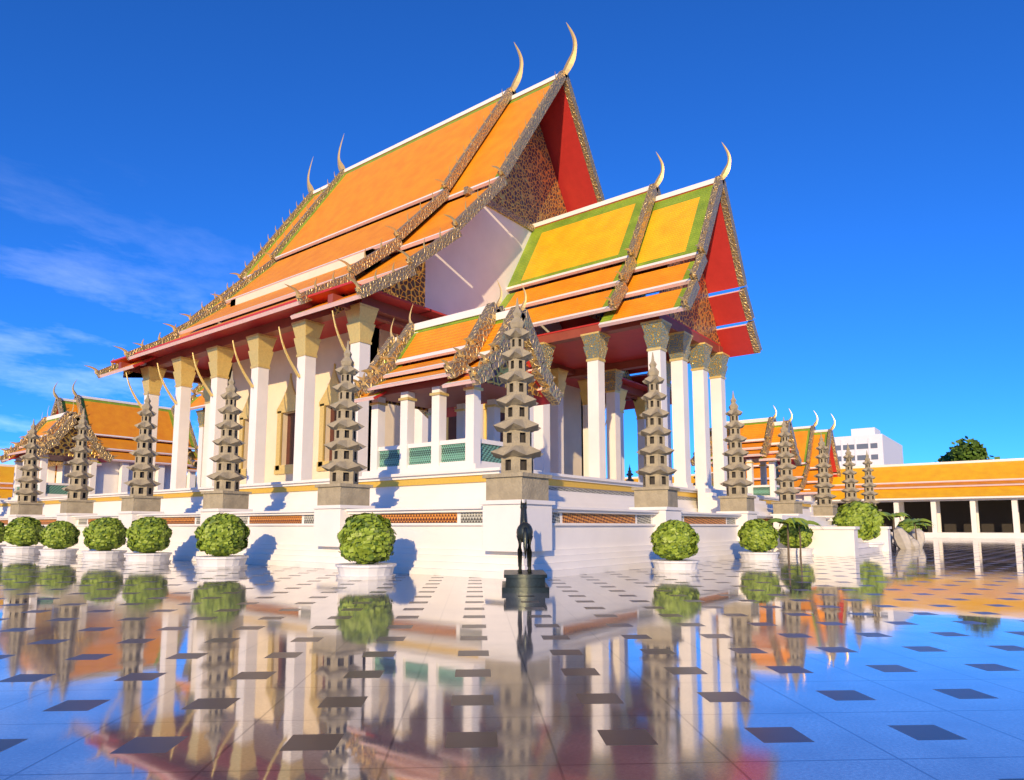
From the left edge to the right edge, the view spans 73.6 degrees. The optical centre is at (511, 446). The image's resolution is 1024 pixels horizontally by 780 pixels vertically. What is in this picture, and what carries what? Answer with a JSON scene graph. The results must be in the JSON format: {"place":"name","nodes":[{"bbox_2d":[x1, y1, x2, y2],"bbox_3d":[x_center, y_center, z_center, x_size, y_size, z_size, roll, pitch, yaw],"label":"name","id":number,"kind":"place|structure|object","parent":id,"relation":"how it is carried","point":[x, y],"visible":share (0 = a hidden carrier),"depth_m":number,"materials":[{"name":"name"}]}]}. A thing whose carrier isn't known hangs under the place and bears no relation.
{"place":"outdoors","nodes":[
{"label":"outdoors","id":0,"kind":"place"},
{"bbox_2d":[0,538,1023,779],"bbox_3d":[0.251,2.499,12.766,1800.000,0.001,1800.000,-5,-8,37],"label":"ground","id":1,"kind":"structure","parent":0,"point":[895,663],"depth_m":4.75,"materials":[{"name":"grey tile"}]},
{"bbox_2d":[0,521,6,551],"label":"bush","id":2,"kind":"object","parent":1,"relation":"on","point":[2,533],"visible":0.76,"depth_m":27.20,"materials":[{"name":"green plant"}]},
{"bbox_2d":[1,516,44,554],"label":"bush","id":3,"kind":"object","parent":1,"relation":"on","point":[21,533],"visible":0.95,"depth_m":24.46,"materials":[{"name":"green plant"}]},
{"bbox_2d":[39,520,79,556],"bbox_3d":[-15.083,3.064,22.842,1.112,1.218,1.107,-3,-7,25],"label":"bush","id":4,"kind":"object","parent":1,"relation":"on","point":[55,536],"visible":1,"depth_m":22.49,"materials":[{"name":"green plant"}]},
{"bbox_2d":[0,464,196,499],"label":"gallery","id":5,"kind":"object","parent":1,"relation":"on","point":[6,479],"depth_m":66.55,"materials":[{"name":"white paint"}]},
{"bbox_2d":[81,517,126,560],"bbox_3d":[-12.307,2.772,20.731,1.193,1.307,1.188,-1,-7,10],"label":"bush","id":6,"kind":"object","parent":1,"relation":"on","point":[104,536],"visible":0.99,"depth_m":20.35,"materials":[{"name":"green plant"}]},
{"bbox_2d":[39,380,197,493],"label":"gate","id":7,"kind":"structure","parent":1,"relation":"on","point":[112,423],"depth_m":67.80,"materials":[{"name":"white paint"}]},
{"bbox_2d":[124,516,172,563],"bbox_3d":[-10.086,2.577,19.037,1.188,1.302,1.183,0,-7,3],"label":"bush","id":8,"kind":"object","parent":1,"relation":"on","point":[148,537],"visible":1,"depth_m":18.65,"materials":[{"name":"green plant"}]},
{"bbox_2d":[194,513,249,568],"bbox_3d":[-7.073,2.285,16.740,1.231,1.348,1.226,-4,-8,31],"label":"bush","id":9,"kind":"object","parent":1,"relation":"on","point":[221,537],"visible":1,"depth_m":16.35,"materials":[{"name":"green plant"}]},
{"bbox_2d":[335,512,396,579],"bbox_3d":[-2.874,1.938,13.532,1.180,1.292,1.175,-1,-7,10],"label":"bush","id":10,"kind":"object","parent":1,"relation":"on","point":[366,540],"visible":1,"depth_m":13.13,"materials":[{"name":"green plant"}]},
{"bbox_2d":[0,467,829,578],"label":"base terraces","id":11,"kind":"object","parent":1,"relation":"on","point":[448,549],"visible":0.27,"depth_m":18.20,"materials":[{"name":"white paint"}]},
{"bbox_2d":[0,402,117,499],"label":"pavilion","id":12,"kind":"structure","parent":11,"relation":"on","point":[55,441],"depth_m":39.16,"materials":[{"name":"white paint"}]},
{"bbox_2d":[173,384,204,486],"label":"portico","id":13,"kind":"structure","parent":11,"relation":"on","point":[197,402],"depth_m":49.44,"materials":[{"name":"white paint"}]},
{"bbox_2d":[110,281,647,488],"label":"hall columns","id":14,"kind":"structure","parent":11,"relation":"on","point":[210,359],"depth_m":30.59,"materials":[{"name":"white paint"}]},
{"bbox_2d":[118,124,637,401],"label":"gables","id":15,"kind":"object","parent":14,"relation":"on","point":[473,263],"visible":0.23,"depth_m":34.15,"materials":[{"name":"white paint"}]},
{"bbox_2d":[85,22,671,409],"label":"roof","id":16,"kind":"structure","parent":15,"relation":"on","point":[404,204],"depth_m":37.42,"materials":[{"name":"orange tile"}]},
{"bbox_2d":[0,513,772,524],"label":"base panels","id":17,"kind":"object","parent":11,"relation":"on","point":[478,518],"visible":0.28,"depth_m":16.72,"materials":[{"name":"stone"}]},
{"bbox_2d":[228,248,583,483],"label":"temple wall","id":18,"kind":"structure","parent":11,"relation":"on","point":[280,435],"depth_m":34.01,"materials":[{"name":"white paint"}]},
{"bbox_2d":[0,499,834,551],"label":"pedestals","id":19,"kind":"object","parent":11,"relation":"on","point":[501,522],"visible":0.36,"depth_m":16.26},
{"bbox_2d":[9,419,44,514],"bbox_3d":[-21.384,0.890,30.379,1.194,4.266,1.034,-5,-8,35],"label":"pagoda","id":20,"kind":"object","parent":19,"relation":"on","point":[27,493],"visible":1,"depth_m":30.12,"materials":[{"name":"stone"}]},
{"bbox_2d":[59,408,95,512],"bbox_3d":[-17.085,0.545,27.096,1.172,4.189,1.015,-6,-9,43],"label":"pagoda","id":21,"kind":"object","parent":19,"relation":"on","point":[78,489],"visible":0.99,"depth_m":26.83,"materials":[{"name":"stone"}]},
{"bbox_2d":[120,391,162,511],"bbox_3d":[-12.786,0.151,23.818,1.178,4.210,1.020,-5,-8,37],"label":"pagoda","id":22,"kind":"object","parent":19,"relation":"on","point":[142,483],"visible":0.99,"depth_m":23.55,"materials":[{"name":"stone"}]},
{"bbox_2d":[201,371,251,508],"bbox_3d":[-8.487,-0.215,20.538,1.169,4.176,1.012,-4,-8,30],"label":"pagoda","id":23,"kind":"object","parent":19,"relation":"on","point":[227,478],"visible":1,"depth_m":20.26,"materials":[{"name":"stone"}]},
{"bbox_2d":[315,341,372,505],"bbox_3d":[-4.189,-0.611,17.260,1.176,4.202,1.018,-5,-8,38],"label":"pagoda","id":24,"kind":"object","parent":19,"relation":"on","point":[344,468],"visible":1,"depth_m":16.97,"materials":[{"name":"stone"}]},
{"bbox_2d":[482,298,551,500],"bbox_3d":[0.110,-0.996,13.982,1.177,4.205,1.019,-5,-8,37],"label":"pagoda","id":25,"kind":"object","parent":19,"relation":"on","point":[517,478],"visible":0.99,"depth_m":13.67,"materials":[{"name":"grey stone"}]},
{"bbox_2d":[626,464,633,481],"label":"pagoda","id":26,"kind":"object","parent":19,"relation":"on","point":[629,474],"visible":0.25,"depth_m":51.97,"materials":[{"name":"stone"}]},
{"bbox_2d":[631,352,679,506],"bbox_3d":[3.920,-0.483,18.834,1.207,4.313,1.046,-4,-8,29],"label":"pagoda","id":27,"kind":"object","parent":19,"relation":"on","point":[656,489],"visible":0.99,"depth_m":18.52,"materials":[{"name":"stone"}]},
{"bbox_2d":[718,392,755,510],"bbox_3d":[7.757,0.145,23.792,1.180,4.217,1.022,-5,-8,35],"label":"pagoda","id":28,"kind":"object","parent":19,"relation":"on","point":[737,497],"visible":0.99,"depth_m":23.49,"materials":[{"name":"stone"}]},
{"bbox_2d":[776,462,779,484],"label":"pagoda","id":29,"kind":"object","parent":19,"relation":"on","point":[777,475],"visible":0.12,"depth_m":45.29,"materials":[{"name":"stone"}]},
{"bbox_2d":[771,417,803,513],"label":"pagoda","id":30,"kind":"object","parent":19,"relation":"on","point":[787,503],"visible":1,"depth_m":28.20,"materials":[{"name":"stone"}]},
{"bbox_2d":[812,434,837,515],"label":"pagoda","id":31,"kind":"object","parent":19,"relation":"on","point":[824,496],"visible":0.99,"depth_m":33.08,"materials":[{"name":"stone"}]},
{"bbox_2d":[840,443,861,503],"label":"pagoda","id":32,"kind":"object","parent":19,"relation":"on","point":[850,490],"visible":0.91,"depth_m":37.84,"materials":[{"name":"stone"}]},
{"bbox_2d":[861,450,881,511],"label":"pagoda","id":33,"kind":"object","parent":19,"relation":"on","point":[868,493],"visible":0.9,"depth_m":42.02,"materials":[{"name":"stone"}]},
{"bbox_2d":[353,280,563,475],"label":"pavilion","id":34,"kind":"structure","parent":11,"relation":"on","point":[436,372],"depth_m":20.36,"materials":[{"name":"white paint"}]},
{"bbox_2d":[500,143,761,489],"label":"portico","id":35,"kind":"structure","parent":11,"relation":"on","point":[604,267],"depth_m":31.41,"materials":[{"name":"red paint"}]},
{"bbox_2d":[549,486,808,508],"bbox_3d":[8.827,2.362,29.509,0.001,0.100,29.600,-5,-8,37],"label":"terrace band","id":36,"kind":"object","parent":11,"relation":"attached to","point":[599,492],"visible":0.4,"depth_m":21.75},
{"bbox_2d":[690,405,801,497],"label":"pavilion","id":37,"kind":"structure","parent":11,"relation":"on","point":[761,442],"depth_m":41.02,"materials":[{"name":"white paint"}]},
{"bbox_2d":[502,499,548,592],"bbox_3d":[0.201,1.567,11.087,0.720,1.460,1.267,0,-7,0],"label":"horse statue","id":38,"kind":"object","parent":1,"relation":"on","point":[520,580],"visible":1,"depth_m":10.54,"materials":[{"name":"brown metal"}]},
{"bbox_2d":[649,519,699,572],"bbox_3d":[3.682,2.227,15.475,1.064,1.170,1.068,0,-7,-4],"label":"bush","id":39,"kind":"object","parent":1,"relation":"on","point":[674,543],"visible":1,"depth_m":15.13,"materials":[{"name":"green plant"}]},
{"bbox_2d":[737,518,779,561],"bbox_3d":[7.214,2.723,20.053,1.133,1.246,1.138,0,-7,4],"label":"bush","id":40,"kind":"object","parent":1,"relation":"on","point":[759,538],"visible":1,"depth_m":19.68,"materials":[{"name":"green plant"}]},
{"bbox_2d":[711,411,840,514],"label":"gate","id":41,"kind":"structure","parent":1,"relation":"on","point":[807,438],"depth_m":68.01,"materials":[{"name":"white paint"}]},
{"bbox_2d":[768,517,809,557],"bbox_3d":[8.870,2.917,21.878,1.322,1.289,1.463,3,-7,-21],"label":"palm","id":42,"kind":"object","parent":1,"relation":"on","point":[789,521],"visible":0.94,"depth_m":21.95,"materials":[{"name":"green plant"}]},
{"bbox_2d":[697,488,891,556],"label":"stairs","id":43,"kind":"structure","parent":1,"relation":"on","point":[830,538],"depth_m":24.83,"materials":[{"name":"white paint"}]},
{"bbox_2d":[778,524,813,555],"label":"bush","id":44,"kind":"object","parent":1,"relation":"on","point":[806,539],"visible":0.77,"depth_m":23.41,"materials":[{"name":"green plant"}]},
{"bbox_2d":[780,520,822,556],"bbox_3d":[9.711,3.058,22.716,1.365,1.203,1.233,1,-7,-5],"label":"palm","id":45,"kind":"object","parent":1,"relation":"on","point":[806,524],"visible":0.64,"depth_m":22.68,"materials":[{"name":"green plant"}]},
{"bbox_2d":[606,458,1023,537],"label":"gallery","id":46,"kind":"object","parent":1,"relation":"on","point":[971,499],"visible":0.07,"depth_m":64.24,"materials":[{"name":"white paint"}]},
{"bbox_2d":[832,501,884,550],"bbox_3d":[14.612,3.376,28.848,1.993,2.192,2.001,-6,-9,42],"label":"bush","id":47,"kind":"object","parent":1,"relation":"on","point":[867,518],"visible":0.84,"depth_m":28.18,"materials":[{"name":"green plant"}]},
{"bbox_2d":[882,512,910,546],"bbox_3d":[18.542,4.070,33.590,1.951,1.718,1.762,-5,-8,38],"label":"palm","id":48,"kind":"object","parent":1,"relation":"on","point":[899,515],"visible":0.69,"depth_m":33.28,"materials":[{"name":"green plant"}]},
{"bbox_2d":[890,526,924,548],"bbox_3d":[17.971,4.305,31.843,1.873,1.202,3.005,-5,-8,37],"label":"rockery","id":49,"kind":"object","parent":1,"relation":"on","point":[901,538],"visible":0.63,"depth_m":30.64,"materials":[{"name":"beige stone"}]},
{"bbox_2d":[897,522,921,532],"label":"bush","id":50,"kind":"object","parent":1,"relation":"on","point":[908,529],"visible":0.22,"depth_m":35.17,"materials":[{"name":"green plant"}]},
{"bbox_2d":[898,518,933,539],"bbox_3d":[18.324,3.935,30.962,1.410,1.375,1.560,-3,-7,22],"label":"palm","id":51,"kind":"object","parent":1,"relation":"on","point":[918,520],"visible":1,"depth_m":30.76,"materials":[{"name":"green plant"}]},
{"bbox_2d":[906,523,931,528],"bbox_3d":[19.778,4.302,33.360,1.365,1.203,1.233,5,-8,-36],"label":"palm","id":52,"kind":"object","parent":1,"relation":"on","point":[920,524],"visible":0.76,"depth_m":33.20,"materials":[{"name":"green plant"}]},
{"bbox_2d":[937,436,1006,461],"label":"tree","id":53,"kind":"object","parent":1,"relation":"on","point":[971,449],"visible":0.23,"depth_m":85.55,"materials":[{"name":"green plant"}]},
{"bbox_2d":[0,0,1023,477],"label":"sky","id":54,"kind":"structure","parent":0,"point":[150,149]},
{"bbox_2d":[834,427,903,466],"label":"buildings","id":55,"kind":"structure","parent":0,"point":[881,449],"depth_m":220.12,"materials":[{"name":"white concrete"}]}
]}

